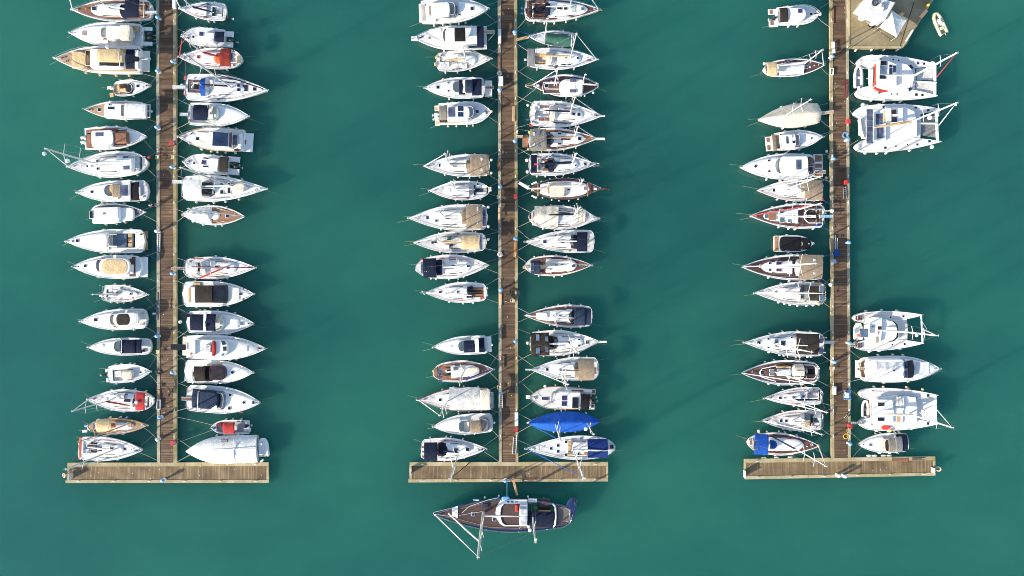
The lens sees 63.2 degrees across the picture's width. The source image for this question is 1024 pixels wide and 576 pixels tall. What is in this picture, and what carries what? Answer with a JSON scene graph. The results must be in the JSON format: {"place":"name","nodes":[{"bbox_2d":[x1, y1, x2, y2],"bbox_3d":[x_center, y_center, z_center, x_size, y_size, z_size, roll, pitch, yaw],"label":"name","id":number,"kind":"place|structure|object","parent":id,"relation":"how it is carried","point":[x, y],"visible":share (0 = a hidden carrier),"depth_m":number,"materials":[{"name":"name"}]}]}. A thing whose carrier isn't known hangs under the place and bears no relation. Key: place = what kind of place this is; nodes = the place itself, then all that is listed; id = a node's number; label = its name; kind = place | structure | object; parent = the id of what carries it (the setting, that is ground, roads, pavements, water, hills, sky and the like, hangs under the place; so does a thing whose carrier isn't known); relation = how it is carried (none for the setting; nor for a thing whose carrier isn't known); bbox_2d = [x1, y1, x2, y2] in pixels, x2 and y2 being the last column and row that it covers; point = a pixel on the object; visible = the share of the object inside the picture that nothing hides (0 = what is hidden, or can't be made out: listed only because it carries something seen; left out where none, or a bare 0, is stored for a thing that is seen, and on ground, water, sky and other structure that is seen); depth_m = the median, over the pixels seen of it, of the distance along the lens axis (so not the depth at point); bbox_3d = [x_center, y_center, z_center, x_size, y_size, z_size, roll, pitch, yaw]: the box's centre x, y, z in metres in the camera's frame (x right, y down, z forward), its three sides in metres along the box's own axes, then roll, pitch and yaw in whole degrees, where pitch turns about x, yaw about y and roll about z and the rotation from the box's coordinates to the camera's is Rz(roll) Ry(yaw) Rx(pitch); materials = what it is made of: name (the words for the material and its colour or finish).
{"place":"outdoors","nodes":[
{"label":"outdoors","id":0,"kind":"place"},
{"bbox_2d":[0,0,1023,575],"bbox_3d":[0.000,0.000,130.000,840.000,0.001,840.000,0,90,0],"label":"water","id":1,"kind":"structure","parent":0,"point":[346,318],"depth_m":130.00,"materials":[{"name":"teal liquid"}]},
{"bbox_2d":[42,145,156,178],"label":"sailing yacht","id":2,"kind":"object","parent":1,"relation":"on","point":[113,164],"visible":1,"depth_m":128.35,"materials":[{"name":"paint"}]},
{"bbox_2d":[53,42,156,77],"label":"motor boat","id":3,"kind":"object","parent":1,"relation":"on","point":[116,61],"visible":1,"depth_m":127.88,"materials":[{"name":"paint"}]},
{"bbox_2d":[62,228,155,259],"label":"motor boat","id":4,"kind":"object","parent":1,"relation":"on","point":[115,241],"visible":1,"depth_m":128.64,"materials":[{"name":"paint"}]},
{"bbox_2d":[63,435,155,470],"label":"sailing yacht","id":5,"kind":"object","parent":1,"relation":"on","point":[100,449],"visible":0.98,"depth_m":128.81,"materials":[{"name":"paint"}]},
{"bbox_2d":[68,20,155,49],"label":"motor boat","id":6,"kind":"object","parent":1,"relation":"on","point":[113,33],"visible":0.94,"depth_m":128.48,"materials":[{"name":"paint"}]},
{"bbox_2d":[67,252,156,281],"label":"motor boat","id":7,"kind":"object","parent":1,"relation":"on","point":[113,266],"visible":1,"depth_m":128.33,"materials":[{"name":"paint"}]},
{"bbox_2d":[70,0,156,23],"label":"sailing yacht","id":8,"kind":"object","parent":1,"relation":"on","point":[124,11],"visible":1,"depth_m":128.44,"materials":[{"name":"paint"}]},
{"bbox_2d":[71,178,155,206],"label":"motor boat","id":9,"kind":"object","parent":1,"relation":"on","point":[125,191],"visible":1,"depth_m":128.44,"materials":[{"name":"paint"}]},
{"bbox_2d":[71,387,155,412],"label":"sailing yacht","id":10,"kind":"object","parent":1,"relation":"on","point":[123,399],"visible":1,"depth_m":128.61,"materials":[{"name":"paint"}]},
{"bbox_2d":[77,303,155,332],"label":"motor boat","id":11,"kind":"object","parent":1,"relation":"on","point":[123,319],"visible":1,"depth_m":128.45,"materials":[{"name":"paint"}]},
{"bbox_2d":[78,416,155,442],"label":"sailing yacht","id":12,"kind":"object","parent":1,"relation":"on","point":[117,426],"visible":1,"depth_m":128.70,"materials":[{"name":"paint"}]},
{"bbox_2d":[80,125,155,153],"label":"motor boat","id":13,"kind":"object","parent":1,"relation":"on","point":[105,138],"visible":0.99,"depth_m":128.40,"materials":[{"name":"paint"}]},
{"bbox_2d":[83,100,154,121],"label":"motor boat","id":14,"kind":"object","parent":1,"relation":"on","point":[125,110],"visible":1,"depth_m":128.06,"materials":[{"name":"paint"}]},
{"bbox_2d":[81,333,156,356],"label":"motor boat","id":15,"kind":"object","parent":1,"relation":"on","point":[124,347],"visible":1,"depth_m":128.43,"materials":[{"name":"paint"}]},
{"bbox_2d":[90,283,154,303],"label":"sailing yacht","id":16,"kind":"object","parent":1,"relation":"on","point":[124,293],"visible":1,"depth_m":129.22,"materials":[{"name":"paint"}]},
{"bbox_2d":[89,202,156,225],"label":"motor boat","id":17,"kind":"object","parent":1,"relation":"on","point":[106,214],"visible":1,"depth_m":128.15,"materials":[{"name":"paint"}]},
{"bbox_2d":[102,78,153,96],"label":"motor boat","id":18,"kind":"object","parent":1,"relation":"on","point":[121,88],"visible":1,"depth_m":129.17,"materials":[{"name":"paint"}]},
{"bbox_2d":[100,362,156,383],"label":"motor boat","id":19,"kind":"object","parent":1,"relation":"on","point":[128,372],"visible":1,"depth_m":129.19,"materials":[{"name":"paint"}]},
{"bbox_2d":[65,0,268,482],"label":"pontoon","id":20,"kind":"object","parent":1,"relation":"on","point":[167,467],"visible":0.98,"depth_m":129.42,"materials":[{"name":"brown wood"}]},
{"bbox_2d":[176,0,233,22],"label":"sailing yacht","id":21,"kind":"object","parent":1,"relation":"on","point":[201,10],"visible":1,"depth_m":129.06,"materials":[{"name":"paint"}]},
{"bbox_2d":[174,26,238,50],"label":"motor boat","id":22,"kind":"object","parent":1,"relation":"on","point":[211,37],"visible":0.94,"depth_m":128.66,"materials":[{"name":"paint"}]},
{"bbox_2d":[174,153,242,176],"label":"motor boat","id":23,"kind":"object","parent":1,"relation":"on","point":[207,162],"visible":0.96,"depth_m":128.64,"materials":[{"name":"paint"}]},
{"bbox_2d":[174,204,245,226],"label":"sailing yacht","id":24,"kind":"object","parent":1,"relation":"on","point":[208,214],"visible":1,"depth_m":128.75,"materials":[{"name":"paint"}]},
{"bbox_2d":[174,280,253,307],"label":"motor boat","id":25,"kind":"object","parent":1,"relation":"on","point":[197,294],"visible":1,"depth_m":128.09,"materials":[{"name":"paint"}]},
{"bbox_2d":[176,36,252,70],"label":"sailing yacht","id":26,"kind":"object","parent":1,"relation":"on","point":[221,58],"visible":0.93,"depth_m":128.60,"materials":[{"name":"paint"}]},
{"bbox_2d":[174,416,254,442],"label":"motor boat","id":27,"kind":"object","parent":1,"relation":"on","point":[232,427],"visible":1,"depth_m":129.28,"materials":[{"name":"paint"}]},
{"bbox_2d":[174,124,258,153],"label":"motor boat","id":28,"kind":"object","parent":1,"relation":"on","point":[227,139],"visible":1,"depth_m":128.34,"materials":[{"name":"paint"}]},
{"bbox_2d":[171,255,264,280],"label":"sailing yacht","id":29,"kind":"object","parent":1,"relation":"on","point":[215,267],"visible":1,"depth_m":128.70,"materials":[{"name":"paint"}]},
{"bbox_2d":[176,102,259,128],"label":"motor boat","id":30,"kind":"object","parent":1,"relation":"on","point":[207,114],"visible":0.98,"depth_m":128.43,"materials":[{"name":"paint"}]},
{"bbox_2d":[175,433,262,464],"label":"motor boat","id":31,"kind":"object","parent":1,"relation":"on","point":[237,448],"visible":1,"depth_m":127.81,"materials":[{"name":"paint"}]},
{"bbox_2d":[258,438,269,456],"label":"tender","id":32,"kind":"object","parent":31,"relation":"hanging from","point":[263,445],"visible":1,"depth_m":128.60,"materials":[{"name":"white plastic"}]},
{"bbox_2d":[177,354,260,384],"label":"motor boat","id":33,"kind":"object","parent":1,"relation":"on","point":[210,371],"visible":0.98,"depth_m":128.41,"materials":[{"name":"paint"}]},
{"bbox_2d":[171,331,267,360],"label":"motor boat","id":34,"kind":"object","parent":1,"relation":"on","point":[216,347],"visible":1,"depth_m":127.82,"materials":[{"name":"paint"}]},
{"bbox_2d":[172,52,268,104],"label":"sailing yacht","id":35,"kind":"object","parent":1,"relation":"on","point":[211,87],"visible":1,"depth_m":128.46,"materials":[{"name":"paint"}]},
{"bbox_2d":[176,308,264,338],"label":"motor boat","id":36,"kind":"object","parent":1,"relation":"on","point":[217,322],"visible":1,"depth_m":128.42,"materials":[{"name":"paint"}]},
{"bbox_2d":[174,382,270,413],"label":"motor boat","id":37,"kind":"object","parent":1,"relation":"on","point":[203,398],"visible":1,"depth_m":128.31,"materials":[{"name":"paint"}]},
{"bbox_2d":[173,163,276,203],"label":"sailing yacht","id":38,"kind":"object","parent":1,"relation":"on","point":[213,189],"visible":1,"depth_m":128.08,"materials":[{"name":"paint"}]},
{"bbox_2d":[398,201,499,231],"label":"sailing yacht","id":39,"kind":"object","parent":1,"relation":"on","point":[461,217],"visible":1,"depth_m":128.24,"materials":[{"name":"paint"}]},
{"bbox_2d":[404,231,495,254],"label":"sailing yacht","id":40,"kind":"object","parent":1,"relation":"on","point":[456,242],"visible":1,"depth_m":128.59,"materials":[{"name":"paint"}]},
{"bbox_2d":[407,385,498,417],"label":"sailing yacht","id":41,"kind":"object","parent":1,"relation":"on","point":[468,399],"visible":1,"depth_m":128.49,"materials":[{"name":"white plastic"}]},
{"bbox_2d":[410,0,497,26],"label":"motor boat","id":42,"kind":"object","parent":1,"relation":"on","point":[442,12],"visible":1,"depth_m":128.19,"materials":[{"name":"paint"}]},
{"bbox_2d":[411,20,498,52],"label":"motor boat","id":43,"kind":"object","parent":1,"relation":"on","point":[451,37],"visible":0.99,"depth_m":128.09,"materials":[{"name":"paint"}]},
{"bbox_2d":[413,150,496,178],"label":"sailing yacht","id":44,"kind":"object","parent":1,"relation":"on","point":[468,165],"visible":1,"depth_m":128.56,"materials":[{"name":"paint"}]},
{"bbox_2d":[414,253,496,279],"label":"sailing yacht","id":45,"kind":"object","parent":1,"relation":"on","point":[449,266],"visible":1,"depth_m":128.37,"materials":[{"name":"paint"}]},
{"bbox_2d":[414,435,498,481],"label":"sailing yacht","id":46,"kind":"object","parent":1,"relation":"on","point":[451,449],"visible":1,"depth_m":128.56,"materials":[{"name":"paint"}]},
{"bbox_2d":[420,179,494,201],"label":"sailing yacht","id":47,"kind":"object","parent":1,"relation":"on","point":[455,190],"visible":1,"depth_m":128.96,"materials":[{"name":"paint"}]},
{"bbox_2d":[423,76,496,100],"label":"motor boat","id":48,"kind":"object","parent":1,"relation":"on","point":[472,87],"visible":1,"depth_m":128.45,"materials":[{"name":"paint"}]},
{"bbox_2d":[420,277,499,303],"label":"sailing yacht","id":49,"kind":"object","parent":1,"relation":"on","point":[463,292],"visible":1,"depth_m":128.79,"materials":[{"name":"paint"}]},
{"bbox_2d":[423,333,499,360],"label":"motor boat","id":50,"kind":"object","parent":1,"relation":"on","point":[471,345],"visible":1,"depth_m":128.44,"materials":[{"name":"paint"}]},
{"bbox_2d":[427,411,498,434],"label":"motor boat","id":51,"kind":"object","parent":1,"relation":"on","point":[472,423],"visible":1,"depth_m":128.46,"materials":[{"name":"paint"}]},
{"bbox_2d":[426,352,499,385],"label":"sailing yacht","id":52,"kind":"object","parent":1,"relation":"on","point":[461,371],"visible":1,"depth_m":128.73,"materials":[{"name":"paint"}]},
{"bbox_2d":[431,101,497,127],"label":"motor boat","id":53,"kind":"object","parent":1,"relation":"on","point":[466,113],"visible":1,"depth_m":128.62,"materials":[{"name":"paint"}]},
{"bbox_2d":[434,45,497,73],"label":"sailing yacht","id":54,"kind":"object","parent":1,"relation":"on","point":[457,61],"visible":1,"depth_m":128.78,"materials":[{"name":"paint"}]},
{"bbox_2d":[432,495,571,558],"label":"ketch","id":55,"kind":"object","parent":1,"relation":"on","point":[510,514],"visible":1,"depth_m":127.97,"materials":[{"name":"paint"}]},
{"bbox_2d":[566,497,576,523],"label":"tender","id":56,"kind":"object","parent":55,"relation":"hanging from","point":[571,503],"visible":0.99,"depth_m":128.24,"materials":[{"name":"blue fabric"}]},
{"bbox_2d":[408,0,607,481],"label":"pontoon","id":57,"kind":"object","parent":1,"relation":"on","point":[508,466],"visible":1,"depth_m":129.42,"materials":[{"name":"brown wood"}]},
{"bbox_2d":[518,18,584,47],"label":"sailing yacht","id":58,"kind":"object","parent":1,"relation":"on","point":[550,38],"visible":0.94,"depth_m":128.65,"materials":[{"name":"paint"}]},
{"bbox_2d":[518,380,597,410],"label":"motor boat","id":59,"kind":"object","parent":1,"relation":"on","point":[555,397],"visible":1,"depth_m":128.48,"materials":[{"name":"paint"}]},
{"bbox_2d":[517,147,598,180],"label":"sailing yacht","id":60,"kind":"object","parent":1,"relation":"on","point":[561,164],"visible":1,"depth_m":128.56,"materials":[{"name":"paint"}]},
{"bbox_2d":[517,303,598,328],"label":"sailing yacht","id":61,"kind":"object","parent":1,"relation":"on","point":[571,316],"visible":1,"depth_m":128.54,"materials":[{"name":"paint"}]},
{"bbox_2d":[519,33,598,71],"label":"sailing yacht","id":62,"kind":"object","parent":1,"relation":"on","point":[549,58],"visible":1,"depth_m":128.69,"materials":[{"name":"paint"}]},
{"bbox_2d":[516,95,604,128],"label":"sailing yacht","id":63,"kind":"object","parent":1,"relation":"on","point":[554,114],"visible":1,"depth_m":128.56,"materials":[{"name":"paint"}]},
{"bbox_2d":[516,125,604,154],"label":"sailing yacht","id":64,"kind":"object","parent":1,"relation":"on","point":[548,139],"visible":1,"depth_m":128.27,"materials":[{"name":"paint"}]},
{"bbox_2d":[516,228,604,253],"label":"sailing yacht","id":65,"kind":"object","parent":1,"relation":"on","point":[572,241],"visible":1,"depth_m":128.62,"materials":[{"name":"paint"}]},
{"bbox_2d":[519,254,601,277],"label":"sailing yacht","id":66,"kind":"object","parent":1,"relation":"on","point":[552,265],"visible":1,"depth_m":128.62,"materials":[{"name":"paint"}]},
{"bbox_2d":[521,0,601,24],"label":"sailing yacht","id":67,"kind":"object","parent":1,"relation":"on","point":[553,11],"visible":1,"depth_m":128.43,"materials":[{"name":"paint"}]},
{"bbox_2d":[517,205,605,230],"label":"sailing yacht","id":68,"kind":"object","parent":1,"relation":"on","point":[558,217],"visible":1,"depth_m":128.40,"materials":[{"name":"paint"}]},
{"bbox_2d":[516,410,606,442],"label":"sailing yacht","id":69,"kind":"object","parent":1,"relation":"on","point":[563,421],"visible":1,"depth_m":128.19,"materials":[{"name":"fabric"}]},
{"bbox_2d":[519,68,603,101],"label":"sailing yacht","id":70,"kind":"object","parent":1,"relation":"on","point":[565,85],"visible":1,"depth_m":128.24,"materials":[{"name":"paint"}]},
{"bbox_2d":[516,354,608,389],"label":"sailing yacht","id":71,"kind":"object","parent":1,"relation":"on","point":[577,368],"visible":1,"depth_m":128.41,"materials":[{"name":"paint"}]},
{"bbox_2d":[519,328,607,359],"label":"sailing yacht","id":72,"kind":"object","parent":1,"relation":"on","point":[556,343],"visible":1,"depth_m":128.33,"materials":[{"name":"paint"}]},
{"bbox_2d":[518,177,609,201],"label":"sailing yacht","id":73,"kind":"object","parent":1,"relation":"on","point":[562,188],"visible":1,"depth_m":128.45,"materials":[{"name":"white plastic"}]},
{"bbox_2d":[517,433,614,478],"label":"sailing yacht","id":74,"kind":"object","parent":1,"relation":"on","point":[579,447],"visible":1,"depth_m":128.33,"materials":[{"name":"paint"}]},
{"bbox_2d":[729,152,832,182],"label":"motor boat","id":75,"kind":"object","parent":1,"relation":"on","point":[789,166],"visible":0.98,"depth_m":127.99,"materials":[{"name":"paint"}]},
{"bbox_2d":[736,430,831,466],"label":"sailing yacht","id":76,"kind":"object","parent":1,"relation":"on","point":[778,444],"visible":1,"depth_m":128.51,"materials":[{"name":"paint"}]},
{"bbox_2d":[737,253,832,285],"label":"sailing yacht","id":77,"kind":"object","parent":1,"relation":"on","point":[790,266],"visible":1,"depth_m":128.28,"materials":[{"name":"paint"}]},
{"bbox_2d":[739,358,831,388],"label":"sailing yacht","id":78,"kind":"object","parent":1,"relation":"on","point":[785,371],"visible":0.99,"depth_m":128.58,"materials":[{"name":"paint"}]},
{"bbox_2d":[737,198,833,232],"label":"sailing yacht","id":79,"kind":"object","parent":1,"relation":"on","point":[794,215],"visible":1,"depth_m":128.50,"materials":[{"name":"paint"}]},
{"bbox_2d":[738,328,833,359],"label":"sailing yacht","id":80,"kind":"object","parent":1,"relation":"on","point":[799,344],"visible":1,"depth_m":128.31,"materials":[{"name":"paint"}]},
{"bbox_2d":[744,171,829,203],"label":"sailing yacht","id":81,"kind":"object","parent":1,"relation":"on","point":[800,190],"visible":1,"depth_m":128.47,"materials":[{"name":"paint"}]},
{"bbox_2d":[744,279,832,307],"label":"sailing yacht","id":82,"kind":"object","parent":1,"relation":"on","point":[800,292],"visible":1,"depth_m":128.59,"materials":[{"name":"paint"}]},
{"bbox_2d":[754,49,825,78],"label":"sailing yacht","id":83,"kind":"object","parent":1,"relation":"on","point":[792,67],"visible":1,"depth_m":128.65,"materials":[{"name":"paint"}]},
{"bbox_2d":[751,384,828,414],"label":"sailing yacht","id":84,"kind":"object","parent":1,"relation":"on","point":[804,396],"visible":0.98,"depth_m":128.99,"materials":[{"name":"paint"}]},
{"bbox_2d":[749,98,833,129],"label":"sailing yacht","id":85,"kind":"object","parent":1,"relation":"on","point":[798,115],"visible":1,"depth_m":128.28,"materials":[{"name":"fabric"}]},
{"bbox_2d":[773,234,814,253],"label":"day boat","id":86,"kind":"object","parent":1,"relation":"on","point":[787,244],"visible":1,"depth_m":129.01,"materials":[{"name":"paint"}]},
{"bbox_2d":[758,408,830,435],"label":"sailing yacht","id":87,"kind":"object","parent":1,"relation":"on","point":[798,419],"visible":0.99,"depth_m":128.90,"materials":[{"name":"paint"}]},
{"bbox_2d":[766,1,830,27],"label":"motor boat","id":88,"kind":"object","parent":1,"relation":"on","point":[796,15],"visible":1,"depth_m":128.63,"materials":[{"name":"paint"}]},
{"bbox_2d":[765,129,832,151],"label":"motor boat","id":89,"kind":"object","parent":1,"relation":"on","point":[790,140],"visible":1,"depth_m":128.44,"materials":[{"name":"paint"}]},
{"bbox_2d":[744,0,935,478],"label":"pontoon","id":90,"kind":"object","parent":1,"relation":"on","point":[843,461],"visible":0.99,"depth_m":129.42,"materials":[{"name":"brown wood"}]},
{"bbox_2d":[853,431,913,456],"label":"motor boat","id":91,"kind":"object","parent":1,"relation":"on","point":[889,442],"visible":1,"depth_m":128.61,"materials":[{"name":"paint"}]},
{"bbox_2d":[847,0,932,51],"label":"quay","id":92,"kind":"structure","parent":1,"relation":"on","point":[861,35],"depth_m":129.15,"materials":[{"name":"concrete"}]},
{"bbox_2d":[853,0,894,25],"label":"kiosk","id":93,"kind":"object","parent":92,"relation":"on","point":[867,10],"visible":1,"depth_m":126.45,"materials":[{"name":"white fabric"}]},
{"bbox_2d":[874,10,905,40],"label":"gazebo","id":94,"kind":"object","parent":92,"relation":"on","point":[893,23],"visible":0.98,"depth_m":126.71,"materials":[{"name":"white fabric"}]},
{"bbox_2d":[850,309,938,352],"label":"catamaran","id":95,"kind":"object","parent":1,"relation":"on","point":[881,330],"visible":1,"depth_m":128.25,"materials":[{"name":"paint"}]},
{"bbox_2d":[853,323,862,339],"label":"tender","id":96,"kind":"object","parent":95,"relation":"hanging from","point":[857,328],"visible":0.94,"depth_m":128.64,"materials":[{"name":"white plastic"}]},
{"bbox_2d":[851,353,942,383],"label":"motor boat","id":97,"kind":"object","parent":1,"relation":"on","point":[883,369],"visible":1,"depth_m":127.98,"materials":[{"name":"paint"}]},
{"bbox_2d":[850,386,953,431],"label":"catamaran","id":98,"kind":"object","parent":1,"relation":"on","point":[892,409],"visible":0.99,"depth_m":128.20,"materials":[{"name":"paint"}]},
{"bbox_2d":[861,400,868,418],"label":"tender","id":99,"kind":"object","parent":98,"relation":"hanging from","point":[864,410],"visible":1,"depth_m":128.77,"materials":[{"name":"white plastic"}]},
{"bbox_2d":[850,102,957,154],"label":"catamaran","id":100,"kind":"object","parent":1,"relation":"on","point":[885,128],"visible":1,"depth_m":128.00,"materials":[{"name":"paint"}]},
{"bbox_2d":[851,52,957,102],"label":"catamaran","id":101,"kind":"object","parent":1,"relation":"on","point":[890,78],"visible":1,"depth_m":128.26,"materials":[{"name":"paint"}]},
{"bbox_2d":[853,65,862,89],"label":"tender","id":102,"kind":"object","parent":101,"relation":"hanging from","point":[857,79],"visible":1,"depth_m":128.46,"materials":[{"name":"grey plastic"}]},
{"bbox_2d":[932,12,948,36],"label":"inflatable boat","id":103,"kind":"object","parent":1,"relation":"on","point":[940,25],"visible":1,"depth_m":129.65,"materials":[{"name":"grey plastic"}]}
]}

